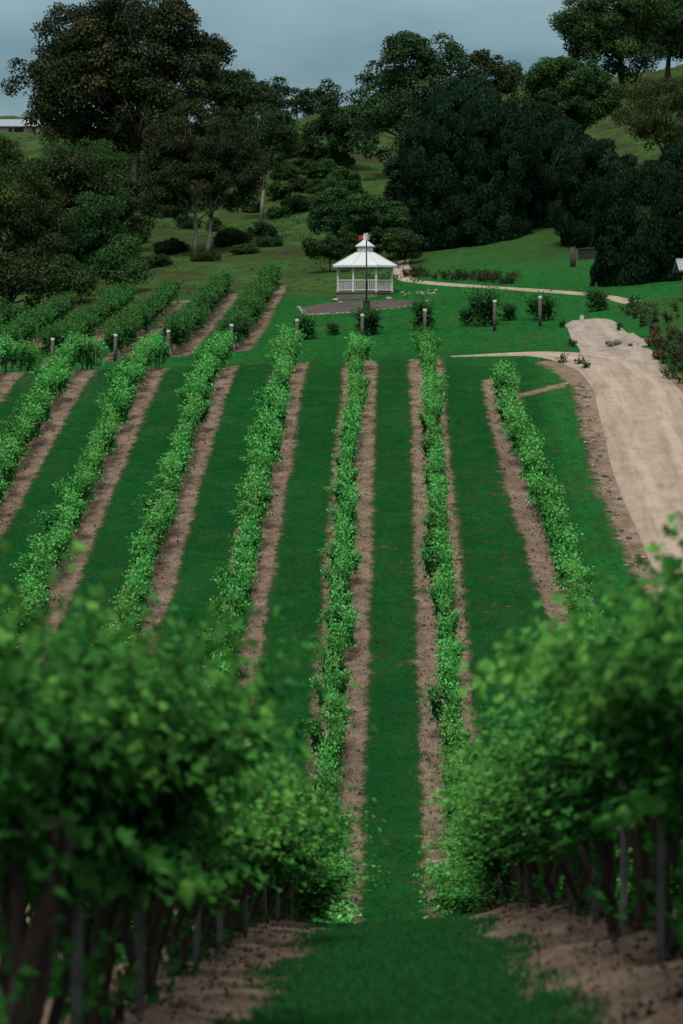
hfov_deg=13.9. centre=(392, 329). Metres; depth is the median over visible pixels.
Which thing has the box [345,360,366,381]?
grapevine
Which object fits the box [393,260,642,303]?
driveway
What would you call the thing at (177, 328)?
grapevine
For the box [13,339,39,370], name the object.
grapevine
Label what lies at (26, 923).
grapevine
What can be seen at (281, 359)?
grapevine
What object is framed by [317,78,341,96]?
skyline tree
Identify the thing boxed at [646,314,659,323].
grass tuft
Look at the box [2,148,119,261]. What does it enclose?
bushy tree
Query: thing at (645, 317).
grass tuft
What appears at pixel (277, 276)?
grapevine
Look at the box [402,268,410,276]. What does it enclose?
shrub
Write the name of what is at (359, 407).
grapevine
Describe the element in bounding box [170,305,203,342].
grapevine
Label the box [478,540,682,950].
grapevine
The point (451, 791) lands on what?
grapevine
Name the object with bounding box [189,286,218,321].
grapevine
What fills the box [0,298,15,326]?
grapevine
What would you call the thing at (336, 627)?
grapevine
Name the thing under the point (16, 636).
grapevine
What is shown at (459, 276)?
grass tuft
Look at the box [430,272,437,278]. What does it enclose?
shrub
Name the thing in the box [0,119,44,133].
farm building
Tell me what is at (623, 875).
trellis stake
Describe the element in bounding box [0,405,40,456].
grapevine
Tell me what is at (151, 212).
shrub
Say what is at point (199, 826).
grapevine
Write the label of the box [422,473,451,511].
grapevine
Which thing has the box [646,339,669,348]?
grass tuft
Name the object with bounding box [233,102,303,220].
eucalyptus tree
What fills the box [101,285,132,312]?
grapevine
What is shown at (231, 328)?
end post
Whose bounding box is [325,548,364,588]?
grapevine
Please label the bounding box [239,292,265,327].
grapevine
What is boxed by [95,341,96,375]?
trellis stake
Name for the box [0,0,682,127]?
sky
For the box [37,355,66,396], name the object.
grapevine
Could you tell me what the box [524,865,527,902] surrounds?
trellis stake
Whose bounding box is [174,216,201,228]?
shrub
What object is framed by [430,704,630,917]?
grapevine
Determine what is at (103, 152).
bushy tree
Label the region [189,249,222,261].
shrub
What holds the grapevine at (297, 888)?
on the ground at (538, 258)
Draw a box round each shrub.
[123,258,146,274]
[131,227,151,244]
[139,200,159,217]
[146,253,174,267]
[153,237,189,254]
[154,205,177,217]
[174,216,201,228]
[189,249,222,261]
[205,216,226,231]
[212,226,251,246]
[229,243,260,254]
[240,195,260,212]
[246,220,277,237]
[256,235,284,246]
[265,180,292,200]
[265,205,293,218]
[269,161,301,179]
[272,141,295,158]
[279,193,304,212]
[285,177,309,192]
[291,157,306,174]
[292,133,307,144]
[294,140,327,161]
[294,196,314,211]
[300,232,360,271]
[301,158,339,177]
[304,177,329,194]
[305,186,364,238]
[323,149,355,169]
[324,177,343,192]
[327,166,361,180]
[336,179,369,195]
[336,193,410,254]
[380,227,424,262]
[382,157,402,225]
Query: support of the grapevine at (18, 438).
on the ground at (538, 258)
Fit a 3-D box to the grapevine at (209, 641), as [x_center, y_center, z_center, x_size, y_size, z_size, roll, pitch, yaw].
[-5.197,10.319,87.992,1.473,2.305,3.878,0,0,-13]
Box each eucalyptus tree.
[0,0,236,211]
[189,68,284,126]
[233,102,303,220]
[299,87,373,167]
[344,30,468,167]
[450,48,526,98]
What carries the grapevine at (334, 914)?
on the ground at (538, 258)
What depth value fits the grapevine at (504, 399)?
124.15 m
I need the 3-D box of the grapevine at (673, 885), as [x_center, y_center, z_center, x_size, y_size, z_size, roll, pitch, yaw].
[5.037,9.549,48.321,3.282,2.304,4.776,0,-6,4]
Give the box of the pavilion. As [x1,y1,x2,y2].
[333,239,396,298]
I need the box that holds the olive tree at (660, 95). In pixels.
[610,74,682,151]
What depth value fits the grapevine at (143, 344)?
137.15 m
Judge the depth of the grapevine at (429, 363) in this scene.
132.08 m
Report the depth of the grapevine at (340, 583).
95.97 m
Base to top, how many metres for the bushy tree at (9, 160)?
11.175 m
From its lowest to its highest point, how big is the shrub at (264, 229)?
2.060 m
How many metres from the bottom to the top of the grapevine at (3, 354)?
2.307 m
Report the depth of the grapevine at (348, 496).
107.39 m
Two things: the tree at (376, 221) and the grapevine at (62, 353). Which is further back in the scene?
the tree at (376, 221)
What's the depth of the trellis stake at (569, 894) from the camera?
25.48 m
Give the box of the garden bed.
[301,300,426,313]
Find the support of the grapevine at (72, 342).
on the ground at (538, 258)
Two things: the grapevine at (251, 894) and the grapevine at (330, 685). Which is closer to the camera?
the grapevine at (251, 894)
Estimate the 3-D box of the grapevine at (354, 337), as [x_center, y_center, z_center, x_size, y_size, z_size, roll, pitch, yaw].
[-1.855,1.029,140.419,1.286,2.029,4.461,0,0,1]
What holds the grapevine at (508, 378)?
on the ground at (538, 258)
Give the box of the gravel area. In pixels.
[565,318,659,370]
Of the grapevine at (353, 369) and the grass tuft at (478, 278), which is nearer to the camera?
the grapevine at (353, 369)
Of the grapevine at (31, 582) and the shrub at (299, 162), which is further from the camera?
the shrub at (299, 162)
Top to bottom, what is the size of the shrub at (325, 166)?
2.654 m
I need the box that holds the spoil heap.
[612,333,647,346]
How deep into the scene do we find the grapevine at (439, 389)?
126.18 m
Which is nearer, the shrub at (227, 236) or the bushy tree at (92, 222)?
the bushy tree at (92, 222)
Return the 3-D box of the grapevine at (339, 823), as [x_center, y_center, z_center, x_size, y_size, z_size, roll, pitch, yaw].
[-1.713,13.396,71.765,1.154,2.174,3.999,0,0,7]
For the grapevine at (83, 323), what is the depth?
171.09 m
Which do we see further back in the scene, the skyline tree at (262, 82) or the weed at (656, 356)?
the skyline tree at (262, 82)
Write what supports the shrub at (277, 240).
on the ground at (538, 258)
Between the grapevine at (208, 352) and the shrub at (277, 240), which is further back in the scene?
the shrub at (277, 240)
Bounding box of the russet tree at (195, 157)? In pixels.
[136,97,269,254]
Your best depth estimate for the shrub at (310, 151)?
316.32 m
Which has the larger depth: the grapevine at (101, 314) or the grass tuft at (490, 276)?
the grass tuft at (490, 276)
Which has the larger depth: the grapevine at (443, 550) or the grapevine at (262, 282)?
the grapevine at (262, 282)
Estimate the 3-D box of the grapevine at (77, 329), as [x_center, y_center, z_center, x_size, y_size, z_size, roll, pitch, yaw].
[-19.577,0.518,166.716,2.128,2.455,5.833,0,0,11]
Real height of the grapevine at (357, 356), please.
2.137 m
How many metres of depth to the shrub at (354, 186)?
271.67 m
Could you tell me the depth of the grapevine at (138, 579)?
95.40 m
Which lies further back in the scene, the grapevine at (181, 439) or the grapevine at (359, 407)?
the grapevine at (359, 407)
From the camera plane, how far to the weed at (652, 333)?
148.81 m
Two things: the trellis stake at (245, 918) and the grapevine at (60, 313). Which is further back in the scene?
the grapevine at (60, 313)
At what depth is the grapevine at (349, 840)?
36.73 m
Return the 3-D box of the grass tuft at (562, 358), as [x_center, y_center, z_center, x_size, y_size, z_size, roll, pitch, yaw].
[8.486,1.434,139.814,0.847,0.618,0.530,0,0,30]
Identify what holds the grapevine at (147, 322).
on the ground at (538, 258)
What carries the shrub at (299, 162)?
on the ground at (538, 258)
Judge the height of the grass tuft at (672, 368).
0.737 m
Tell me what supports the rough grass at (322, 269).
on the ground at (538, 258)
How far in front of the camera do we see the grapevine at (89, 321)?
175.43 m
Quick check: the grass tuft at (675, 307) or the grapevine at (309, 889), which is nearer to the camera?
the grapevine at (309, 889)
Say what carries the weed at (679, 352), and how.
on the ground at (538, 258)
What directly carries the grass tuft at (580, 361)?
on the ground at (538, 258)
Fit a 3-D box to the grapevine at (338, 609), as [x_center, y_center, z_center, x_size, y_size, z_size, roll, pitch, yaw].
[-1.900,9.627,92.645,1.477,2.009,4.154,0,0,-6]
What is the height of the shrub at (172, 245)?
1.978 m
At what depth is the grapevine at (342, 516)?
105.11 m
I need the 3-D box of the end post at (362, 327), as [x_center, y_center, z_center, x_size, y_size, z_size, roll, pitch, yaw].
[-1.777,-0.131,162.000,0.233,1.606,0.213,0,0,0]
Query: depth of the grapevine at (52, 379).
128.55 m
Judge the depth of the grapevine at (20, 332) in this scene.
170.09 m
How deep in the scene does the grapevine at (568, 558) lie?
98.10 m
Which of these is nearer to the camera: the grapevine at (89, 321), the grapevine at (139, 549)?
the grapevine at (139, 549)
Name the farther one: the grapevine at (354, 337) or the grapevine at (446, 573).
the grapevine at (354, 337)
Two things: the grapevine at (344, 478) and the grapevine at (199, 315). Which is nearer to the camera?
the grapevine at (344, 478)
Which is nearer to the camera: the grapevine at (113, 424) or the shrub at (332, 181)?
the grapevine at (113, 424)
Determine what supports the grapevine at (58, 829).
on the ground at (538, 258)
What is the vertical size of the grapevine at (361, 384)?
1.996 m
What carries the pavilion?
on the ground at (538, 258)
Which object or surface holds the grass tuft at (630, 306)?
on the ground at (538, 258)
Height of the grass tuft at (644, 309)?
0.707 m
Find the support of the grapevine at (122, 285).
on the ground at (538, 258)
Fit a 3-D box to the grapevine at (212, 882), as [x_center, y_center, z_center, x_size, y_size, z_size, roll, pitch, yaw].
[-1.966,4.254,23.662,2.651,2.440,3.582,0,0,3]
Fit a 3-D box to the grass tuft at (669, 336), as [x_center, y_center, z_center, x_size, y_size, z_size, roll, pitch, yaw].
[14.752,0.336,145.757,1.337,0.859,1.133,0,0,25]
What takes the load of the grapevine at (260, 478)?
on the ground at (538, 258)
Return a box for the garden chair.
[378,278,386,291]
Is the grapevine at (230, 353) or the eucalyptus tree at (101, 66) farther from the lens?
the eucalyptus tree at (101, 66)
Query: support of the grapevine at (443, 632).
on the ground at (538, 258)
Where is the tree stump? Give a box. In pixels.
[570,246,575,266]
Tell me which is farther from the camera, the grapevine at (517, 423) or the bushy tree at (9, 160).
the bushy tree at (9, 160)
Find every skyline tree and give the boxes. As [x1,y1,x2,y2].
[254,79,277,111]
[268,76,294,109]
[286,87,311,118]
[298,87,324,115]
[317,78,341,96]
[546,0,680,98]
[627,0,682,78]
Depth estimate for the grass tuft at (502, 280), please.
198.10 m
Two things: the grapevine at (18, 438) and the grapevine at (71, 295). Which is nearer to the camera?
the grapevine at (18, 438)
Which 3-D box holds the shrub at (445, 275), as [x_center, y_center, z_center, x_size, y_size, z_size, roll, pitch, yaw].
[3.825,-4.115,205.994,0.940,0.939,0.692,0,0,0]
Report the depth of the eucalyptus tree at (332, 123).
310.35 m
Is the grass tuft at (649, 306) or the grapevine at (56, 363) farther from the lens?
the grass tuft at (649, 306)
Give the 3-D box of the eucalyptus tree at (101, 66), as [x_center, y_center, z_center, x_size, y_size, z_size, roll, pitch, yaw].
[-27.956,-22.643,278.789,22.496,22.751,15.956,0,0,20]
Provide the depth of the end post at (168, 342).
159.91 m
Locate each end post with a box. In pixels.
[50,338,54,361]
[113,334,117,360]
[166,330,169,357]
[230,324,232,351]
[295,319,298,334]
[360,314,363,336]
[423,309,426,334]
[493,300,496,330]
[538,296,541,326]
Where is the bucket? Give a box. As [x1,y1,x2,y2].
[632,341,638,348]
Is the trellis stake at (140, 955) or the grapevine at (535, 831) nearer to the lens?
the trellis stake at (140, 955)
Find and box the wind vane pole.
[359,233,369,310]
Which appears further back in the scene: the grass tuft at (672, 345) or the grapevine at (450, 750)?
the grass tuft at (672, 345)
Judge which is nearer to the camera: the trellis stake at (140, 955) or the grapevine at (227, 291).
the trellis stake at (140, 955)
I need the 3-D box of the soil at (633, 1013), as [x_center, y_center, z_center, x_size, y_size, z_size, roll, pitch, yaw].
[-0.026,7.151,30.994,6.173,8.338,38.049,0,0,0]
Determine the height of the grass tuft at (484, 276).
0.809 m
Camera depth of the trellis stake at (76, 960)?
13.94 m
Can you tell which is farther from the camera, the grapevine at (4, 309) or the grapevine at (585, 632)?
the grapevine at (4, 309)
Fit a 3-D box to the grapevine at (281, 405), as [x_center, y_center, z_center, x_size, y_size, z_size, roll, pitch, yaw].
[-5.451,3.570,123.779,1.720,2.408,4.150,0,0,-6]
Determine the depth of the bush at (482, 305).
166.44 m
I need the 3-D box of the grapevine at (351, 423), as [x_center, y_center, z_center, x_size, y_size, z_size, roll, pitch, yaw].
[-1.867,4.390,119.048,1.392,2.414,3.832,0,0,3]
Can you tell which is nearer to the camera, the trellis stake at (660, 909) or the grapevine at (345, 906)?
the trellis stake at (660, 909)
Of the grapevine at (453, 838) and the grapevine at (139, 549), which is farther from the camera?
the grapevine at (139, 549)
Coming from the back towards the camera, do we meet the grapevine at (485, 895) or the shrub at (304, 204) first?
the shrub at (304, 204)
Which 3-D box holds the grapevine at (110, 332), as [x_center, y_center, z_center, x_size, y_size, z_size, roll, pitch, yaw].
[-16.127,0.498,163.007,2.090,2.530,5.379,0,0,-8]
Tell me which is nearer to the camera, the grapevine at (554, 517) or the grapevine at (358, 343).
the grapevine at (554, 517)
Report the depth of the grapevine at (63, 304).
194.27 m
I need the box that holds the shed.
[673,258,682,299]
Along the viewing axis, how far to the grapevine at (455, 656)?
87.06 m
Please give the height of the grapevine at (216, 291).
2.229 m
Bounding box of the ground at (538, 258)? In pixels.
[0,64,682,1023]
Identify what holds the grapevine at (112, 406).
on the ground at (538, 258)
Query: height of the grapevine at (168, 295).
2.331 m
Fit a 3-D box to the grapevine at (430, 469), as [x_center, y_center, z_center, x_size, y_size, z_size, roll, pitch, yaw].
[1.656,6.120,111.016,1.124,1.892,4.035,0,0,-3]
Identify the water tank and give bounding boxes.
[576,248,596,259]
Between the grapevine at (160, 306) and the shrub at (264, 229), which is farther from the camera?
the shrub at (264, 229)
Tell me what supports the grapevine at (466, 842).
on the ground at (538, 258)
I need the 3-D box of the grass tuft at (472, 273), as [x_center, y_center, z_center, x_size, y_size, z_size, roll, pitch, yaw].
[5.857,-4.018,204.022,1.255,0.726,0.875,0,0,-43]
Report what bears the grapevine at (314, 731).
on the ground at (538, 258)
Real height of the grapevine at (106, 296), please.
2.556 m
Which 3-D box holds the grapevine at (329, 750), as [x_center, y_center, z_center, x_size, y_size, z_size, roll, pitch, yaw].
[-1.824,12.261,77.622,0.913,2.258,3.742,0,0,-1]
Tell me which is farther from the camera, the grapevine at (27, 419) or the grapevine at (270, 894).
the grapevine at (27, 419)
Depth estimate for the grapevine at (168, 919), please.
20.23 m
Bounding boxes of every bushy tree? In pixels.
[0,133,29,233]
[0,163,82,278]
[0,248,59,309]
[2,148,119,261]
[29,253,98,300]
[31,137,135,184]
[61,190,148,272]
[87,244,152,290]
[103,168,155,234]
[505,94,565,121]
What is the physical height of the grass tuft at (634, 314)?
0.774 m
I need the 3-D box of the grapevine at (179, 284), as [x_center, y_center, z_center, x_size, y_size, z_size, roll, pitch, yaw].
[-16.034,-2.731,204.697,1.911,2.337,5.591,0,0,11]
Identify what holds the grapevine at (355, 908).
on the ground at (538, 258)
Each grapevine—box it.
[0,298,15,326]
[0,301,27,324]
[0,311,5,324]
[0,322,26,345]
[0,324,19,338]
[0,331,16,372]
[0,337,10,366]
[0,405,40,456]
[0,423,35,471]
[0,438,20,489]
[0,455,14,508]
[0,539,275,1023]
[0,585,377,1023]
[0,592,293,1023]
[0,607,26,658]
[1,311,44,343]
[1,318,32,343]
[3,587,51,636]
[7,337,25,371]
[10,392,45,440]
[10,530,62,591]
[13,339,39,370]
[14,335,34,371]
[15,381,55,424]
[15,563,53,618]
[16,304,58,341]
[22,301,60,323]
[25,899,87,933]
[25,900,89,920]
[28,908,135,942]
[30,319,74,356]
[30,365,74,400]
[31,491,83,549]
[31,900,134,938]
[35,298,67,326]
[37,318,87,352]
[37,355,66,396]
[40,294,75,324]
[42,520,78,573]
[50,344,75,377]
[52,288,80,320]
[52,317,91,335]
[52,470,89,529]
[53,662,305,1023]
[55,310,99,337]
[61,331,84,369]
[63,307,100,336]
[72,331,93,369]
[73,304,110,336]
[73,444,109,489]
[73,463,101,508]
[81,335,104,369]
[81,340,107,369]
[83,297,112,331]
[87,296,119,325]
[87,420,114,473]
[91,896,147,942]
[93,288,126,317]
[93,414,122,456]
[93,745,306,995]
[95,378,133,426]
[97,388,125,434]
[99,317,129,353]
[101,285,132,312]
[102,607,144,666]
[104,621,130,685]
[104,672,299,1010]
[105,308,143,341]
[105,362,139,410]
[107,313,142,350]
[109,580,147,637]
[110,279,139,307]
[114,360,149,390]
[114,902,176,943]
[115,344,149,386]
[122,555,153,615]
[123,305,150,341]
[125,532,159,584]
[126,298,159,327]
[128,292,166,322]
[128,302,155,336]
[129,339,154,369]
[131,477,181,523]
[135,336,165,370]
[136,498,183,549]
[137,512,169,561]
[145,329,165,368]
[145,455,184,508]
[146,294,170,317]
[147,286,176,316]
[150,332,170,367]
[152,279,179,310]
[152,310,196,352]
[155,277,186,306]
[160,446,193,489]
[160,736,313,976]
[162,306,196,343]
[167,426,193,472]
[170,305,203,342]
[172,737,311,961]
[175,381,215,423]
[175,399,209,431]
[175,771,321,960]
[177,405,201,448]
[178,298,209,328]
[179,293,212,327]
[180,370,215,402]
[181,304,209,337]
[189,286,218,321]
[191,336,229,370]
[192,341,224,381]
[192,351,218,392]
[193,281,224,312]
[195,284,227,302]
[196,331,232,368]
[201,773,338,948]
[202,619,249,686]
[203,651,229,706]
[204,268,235,295]
[205,279,225,307]
[207,273,234,301]
[209,582,254,655]
[210,545,257,608]
[212,311,251,348]
[212,763,385,948]
[213,328,238,359]
[214,564,256,636]
[216,305,255,342]
[224,777,332,938]
[225,804,338,933]
[227,296,261,322]
[228,531,261,576]
[229,480,270,539]
[234,301,257,337]
[234,783,343,927]
[235,506,265,558]
[237,274,276,303]
[238,284,269,314]
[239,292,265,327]
[239,432,281,482]
[240,283,277,303]
[241,459,276,519]
[242,289,269,315]
[243,413,286,462]
[246,450,277,489]
[247,404,281,444]
[248,778,342,922]
[250,378,291,417]
[252,384,290,430]
[253,266,285,294]
[253,269,276,298]
[254,264,279,276]
[256,812,386,923]
[260,790,381,907]
[261,259,284,271]
[264,335,296,377]
[265,331,302,366]
[268,350,297,382]
[269,361,295,394]
[269,837,339,918]
[271,829,356,919]
[275,323,306,352]
[282,840,349,918]
[282,845,347,919]
[285,841,390,919]
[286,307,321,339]
[287,862,349,922]
[295,864,384,923]
[295,881,357,923]
[297,762,357,854]
[298,689,350,771]
[309,664,352,740]
[309,862,363,924]
[311,627,356,705]
[311,725,343,801]
[315,587,360,651]
[318,519,358,572]
[320,556,357,612]
[323,618,352,666]
[323,847,361,915]
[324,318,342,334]
[324,463,359,507]
[324,904,336,921]
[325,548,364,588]
[326,497,360,547]
[326,893,359,922]
[327,803,349,861]
[328,906,363,922]
[332,404,363,455]
[332,445,362,490]
[333,911,359,922]
[336,484,363,524]
[337,430,362,467]
[340,396,365,437]
[341,373,373,398]
[342,333,374,365]
[342,386,370,416]
[343,343,368,378]
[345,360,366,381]
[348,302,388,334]
[348,332,366,359]
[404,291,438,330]
[409,868,486,916]
[410,324,444,358]
[411,853,472,915]
[412,329,441,365]
[413,785,574,891]
[414,487,454,540]
[414,516,451,569]
[414,526,457,585]
[414,797,572,902]
[416,342,438,371]
[416,368,448,394]
[416,375,447,414]
[416,400,444,441]
[416,425,444,463]
[416,733,631,916]
[417,392,447,426]
[417,658,467,737]
[417,785,559,904]
[418,829,514,904]
[419,460,447,492]
[420,351,440,383]
[420,798,516,902]
[421,812,554,903]
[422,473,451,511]
[423,856,477,918]
[424,442,449,480]
[424,754,615,906]
[425,852,512,906]
[426,572,464,638]
[426,822,563,905]
[427,638,468,700]
[427,763,559,902]
[428,559,459,610]
[428,794,572,903]
[429,731,619,904]
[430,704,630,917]
[432,612,460,658]
[434,699,479,768]
[434,866,563,912]
[437,763,471,842]
[438,707,632,923]
[438,736,473,808]
[438,853,563,909]
[440,822,475,878]
[441,691,655,937]
[447,665,682,934]
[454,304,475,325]
[456,511,682,832]
[456,513,682,944]
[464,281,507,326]
[464,604,682,962]
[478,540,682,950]
[485,361,520,404]
[488,385,523,425]
[489,356,519,393]
[498,393,531,433]
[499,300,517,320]
[501,404,537,455]
[512,429,549,472]
[515,439,553,481]
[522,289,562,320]
[522,465,547,502]
[525,474,572,528]
[538,497,573,551]
[546,523,585,577]
[549,542,593,596]
[557,566,598,611]
[564,592,611,631]
[571,610,611,646]
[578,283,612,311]
[616,850,679,896]
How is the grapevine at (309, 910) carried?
on the ground at (538, 258)
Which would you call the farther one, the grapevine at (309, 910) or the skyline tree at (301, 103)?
the skyline tree at (301, 103)
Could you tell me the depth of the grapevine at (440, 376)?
129.53 m
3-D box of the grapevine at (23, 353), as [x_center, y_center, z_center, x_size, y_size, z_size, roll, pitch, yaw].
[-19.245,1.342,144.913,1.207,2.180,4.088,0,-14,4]
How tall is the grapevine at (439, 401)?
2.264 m
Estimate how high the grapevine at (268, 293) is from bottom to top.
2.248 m
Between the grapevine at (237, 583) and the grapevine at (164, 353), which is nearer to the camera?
the grapevine at (237, 583)
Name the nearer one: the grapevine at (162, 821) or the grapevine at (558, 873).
the grapevine at (162, 821)
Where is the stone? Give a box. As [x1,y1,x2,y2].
[613,340,621,344]
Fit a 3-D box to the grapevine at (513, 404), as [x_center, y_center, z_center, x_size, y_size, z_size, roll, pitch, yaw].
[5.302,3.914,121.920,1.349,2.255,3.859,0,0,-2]
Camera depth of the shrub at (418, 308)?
165.61 m
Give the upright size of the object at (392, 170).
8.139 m
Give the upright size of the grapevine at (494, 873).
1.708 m
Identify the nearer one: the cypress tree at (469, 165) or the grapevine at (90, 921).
the grapevine at (90, 921)
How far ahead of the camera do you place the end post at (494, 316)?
161.91 m
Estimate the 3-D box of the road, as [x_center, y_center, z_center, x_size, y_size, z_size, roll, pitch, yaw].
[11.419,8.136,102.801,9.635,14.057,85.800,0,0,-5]
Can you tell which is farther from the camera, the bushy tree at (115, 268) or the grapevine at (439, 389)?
the bushy tree at (115, 268)
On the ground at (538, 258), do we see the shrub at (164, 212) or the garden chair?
the shrub at (164, 212)
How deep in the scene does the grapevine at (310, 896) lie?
43.77 m
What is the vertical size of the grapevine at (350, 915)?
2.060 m
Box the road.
[451,351,682,622]
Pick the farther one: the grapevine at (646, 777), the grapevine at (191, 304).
the grapevine at (191, 304)
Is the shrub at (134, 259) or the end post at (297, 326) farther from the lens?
the shrub at (134, 259)
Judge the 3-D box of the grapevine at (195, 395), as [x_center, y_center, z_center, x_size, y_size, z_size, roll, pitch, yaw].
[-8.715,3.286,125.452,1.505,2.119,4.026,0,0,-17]
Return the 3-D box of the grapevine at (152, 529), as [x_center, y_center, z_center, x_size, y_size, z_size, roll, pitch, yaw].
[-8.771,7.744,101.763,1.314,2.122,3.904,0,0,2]
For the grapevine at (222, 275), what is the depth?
208.86 m
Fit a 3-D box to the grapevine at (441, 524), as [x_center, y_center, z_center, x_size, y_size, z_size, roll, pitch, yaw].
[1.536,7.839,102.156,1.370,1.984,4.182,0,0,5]
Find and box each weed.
[640,335,657,346]
[648,322,660,333]
[650,329,660,335]
[651,350,661,360]
[652,334,664,349]
[665,323,680,335]
[669,345,681,358]
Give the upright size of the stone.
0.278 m
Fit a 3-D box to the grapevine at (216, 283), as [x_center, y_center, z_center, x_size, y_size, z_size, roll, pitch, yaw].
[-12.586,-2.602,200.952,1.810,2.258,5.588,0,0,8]
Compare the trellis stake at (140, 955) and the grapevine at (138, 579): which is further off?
the grapevine at (138, 579)
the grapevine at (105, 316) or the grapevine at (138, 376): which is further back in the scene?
the grapevine at (105, 316)
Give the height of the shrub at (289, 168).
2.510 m
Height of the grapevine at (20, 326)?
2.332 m
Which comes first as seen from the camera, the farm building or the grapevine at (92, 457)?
the grapevine at (92, 457)
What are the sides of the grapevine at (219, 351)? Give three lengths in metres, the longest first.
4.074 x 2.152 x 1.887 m
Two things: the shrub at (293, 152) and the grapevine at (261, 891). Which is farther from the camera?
the shrub at (293, 152)
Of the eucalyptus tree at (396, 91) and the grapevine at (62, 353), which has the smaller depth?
the grapevine at (62, 353)
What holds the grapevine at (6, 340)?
on the ground at (538, 258)
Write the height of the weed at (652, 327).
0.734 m
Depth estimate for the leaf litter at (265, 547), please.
104.42 m
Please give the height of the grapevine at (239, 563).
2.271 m
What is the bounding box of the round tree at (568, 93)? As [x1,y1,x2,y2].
[518,55,624,131]
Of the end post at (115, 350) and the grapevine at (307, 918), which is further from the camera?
the end post at (115, 350)
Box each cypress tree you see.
[396,74,543,250]
[519,100,597,228]
[548,137,637,247]
[589,153,682,286]
[658,137,682,176]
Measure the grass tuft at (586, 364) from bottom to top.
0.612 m
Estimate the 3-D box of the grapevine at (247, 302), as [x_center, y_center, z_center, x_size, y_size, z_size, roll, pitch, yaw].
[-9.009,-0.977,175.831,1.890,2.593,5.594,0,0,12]
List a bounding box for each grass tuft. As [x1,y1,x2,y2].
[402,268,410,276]
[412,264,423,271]
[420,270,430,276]
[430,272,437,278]
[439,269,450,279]
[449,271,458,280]
[456,270,461,279]
[461,268,474,280]
[463,271,475,279]
[471,273,483,281]
[475,269,491,279]
[478,271,488,281]
[488,270,502,282]
[496,276,510,283]
[501,275,514,283]
[553,353,568,362]
[558,318,565,327]
[567,338,577,346]
[574,354,586,363]
[580,360,590,367]
[616,322,622,330]
[618,302,641,311]
[623,308,634,315]
[628,294,641,302]
[628,307,640,318]
[635,305,653,314]
[638,312,648,325]
[639,312,653,326]
[642,300,657,310]
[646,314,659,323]
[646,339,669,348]
[651,307,660,315]
[658,364,679,378]
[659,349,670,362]
[660,310,679,321]
[661,360,682,370]
[666,299,680,311]
[666,328,681,343]
[666,341,682,356]
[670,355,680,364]
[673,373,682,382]
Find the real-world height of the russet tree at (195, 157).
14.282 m
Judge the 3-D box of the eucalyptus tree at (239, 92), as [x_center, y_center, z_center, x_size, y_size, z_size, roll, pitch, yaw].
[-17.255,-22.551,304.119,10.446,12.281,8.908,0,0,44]
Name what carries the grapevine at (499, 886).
on the ground at (538, 258)
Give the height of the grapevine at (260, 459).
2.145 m
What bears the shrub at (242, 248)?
on the ground at (538, 258)
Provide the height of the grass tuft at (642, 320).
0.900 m
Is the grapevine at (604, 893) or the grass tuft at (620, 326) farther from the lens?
the grass tuft at (620, 326)
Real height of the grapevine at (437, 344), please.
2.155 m
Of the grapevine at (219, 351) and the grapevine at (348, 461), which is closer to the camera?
the grapevine at (348, 461)
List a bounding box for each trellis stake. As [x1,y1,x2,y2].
[71,884,82,1023]
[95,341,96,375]
[136,896,144,1015]
[193,863,200,973]
[217,909,222,955]
[243,892,247,937]
[262,891,266,923]
[275,886,279,920]
[290,892,293,920]
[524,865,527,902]
[547,848,552,907]
[566,846,573,914]
[592,839,598,923]
[620,778,627,936]
[656,819,665,964]
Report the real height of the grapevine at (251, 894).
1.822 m
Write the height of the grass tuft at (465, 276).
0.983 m
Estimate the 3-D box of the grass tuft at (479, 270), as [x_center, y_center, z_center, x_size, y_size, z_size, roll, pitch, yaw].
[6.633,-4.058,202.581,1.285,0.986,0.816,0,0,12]
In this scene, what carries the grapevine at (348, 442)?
on the ground at (538, 258)
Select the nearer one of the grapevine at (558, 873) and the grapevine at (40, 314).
the grapevine at (558, 873)
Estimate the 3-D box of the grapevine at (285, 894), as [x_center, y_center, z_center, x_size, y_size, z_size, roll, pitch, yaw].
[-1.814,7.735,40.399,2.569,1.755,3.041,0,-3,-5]
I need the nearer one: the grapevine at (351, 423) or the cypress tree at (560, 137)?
the grapevine at (351, 423)
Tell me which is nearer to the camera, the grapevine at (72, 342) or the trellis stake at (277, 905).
the trellis stake at (277, 905)
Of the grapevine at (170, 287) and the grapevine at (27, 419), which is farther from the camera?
the grapevine at (170, 287)
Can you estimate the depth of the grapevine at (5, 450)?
112.64 m
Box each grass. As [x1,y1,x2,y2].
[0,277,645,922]
[2,63,682,314]
[206,910,616,1023]
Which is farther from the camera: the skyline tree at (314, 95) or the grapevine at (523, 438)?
the skyline tree at (314, 95)
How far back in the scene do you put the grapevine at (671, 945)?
17.68 m
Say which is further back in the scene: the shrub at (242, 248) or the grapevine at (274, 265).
the shrub at (242, 248)
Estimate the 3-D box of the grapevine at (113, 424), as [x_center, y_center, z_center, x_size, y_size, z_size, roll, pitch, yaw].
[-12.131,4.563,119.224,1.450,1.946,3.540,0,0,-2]
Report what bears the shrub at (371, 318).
on the ground at (538, 258)
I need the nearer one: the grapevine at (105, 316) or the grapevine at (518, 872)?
the grapevine at (518, 872)
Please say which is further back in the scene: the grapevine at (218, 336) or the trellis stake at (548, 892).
the grapevine at (218, 336)
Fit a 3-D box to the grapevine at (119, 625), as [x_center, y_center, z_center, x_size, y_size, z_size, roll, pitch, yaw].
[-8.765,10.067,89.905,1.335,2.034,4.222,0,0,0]

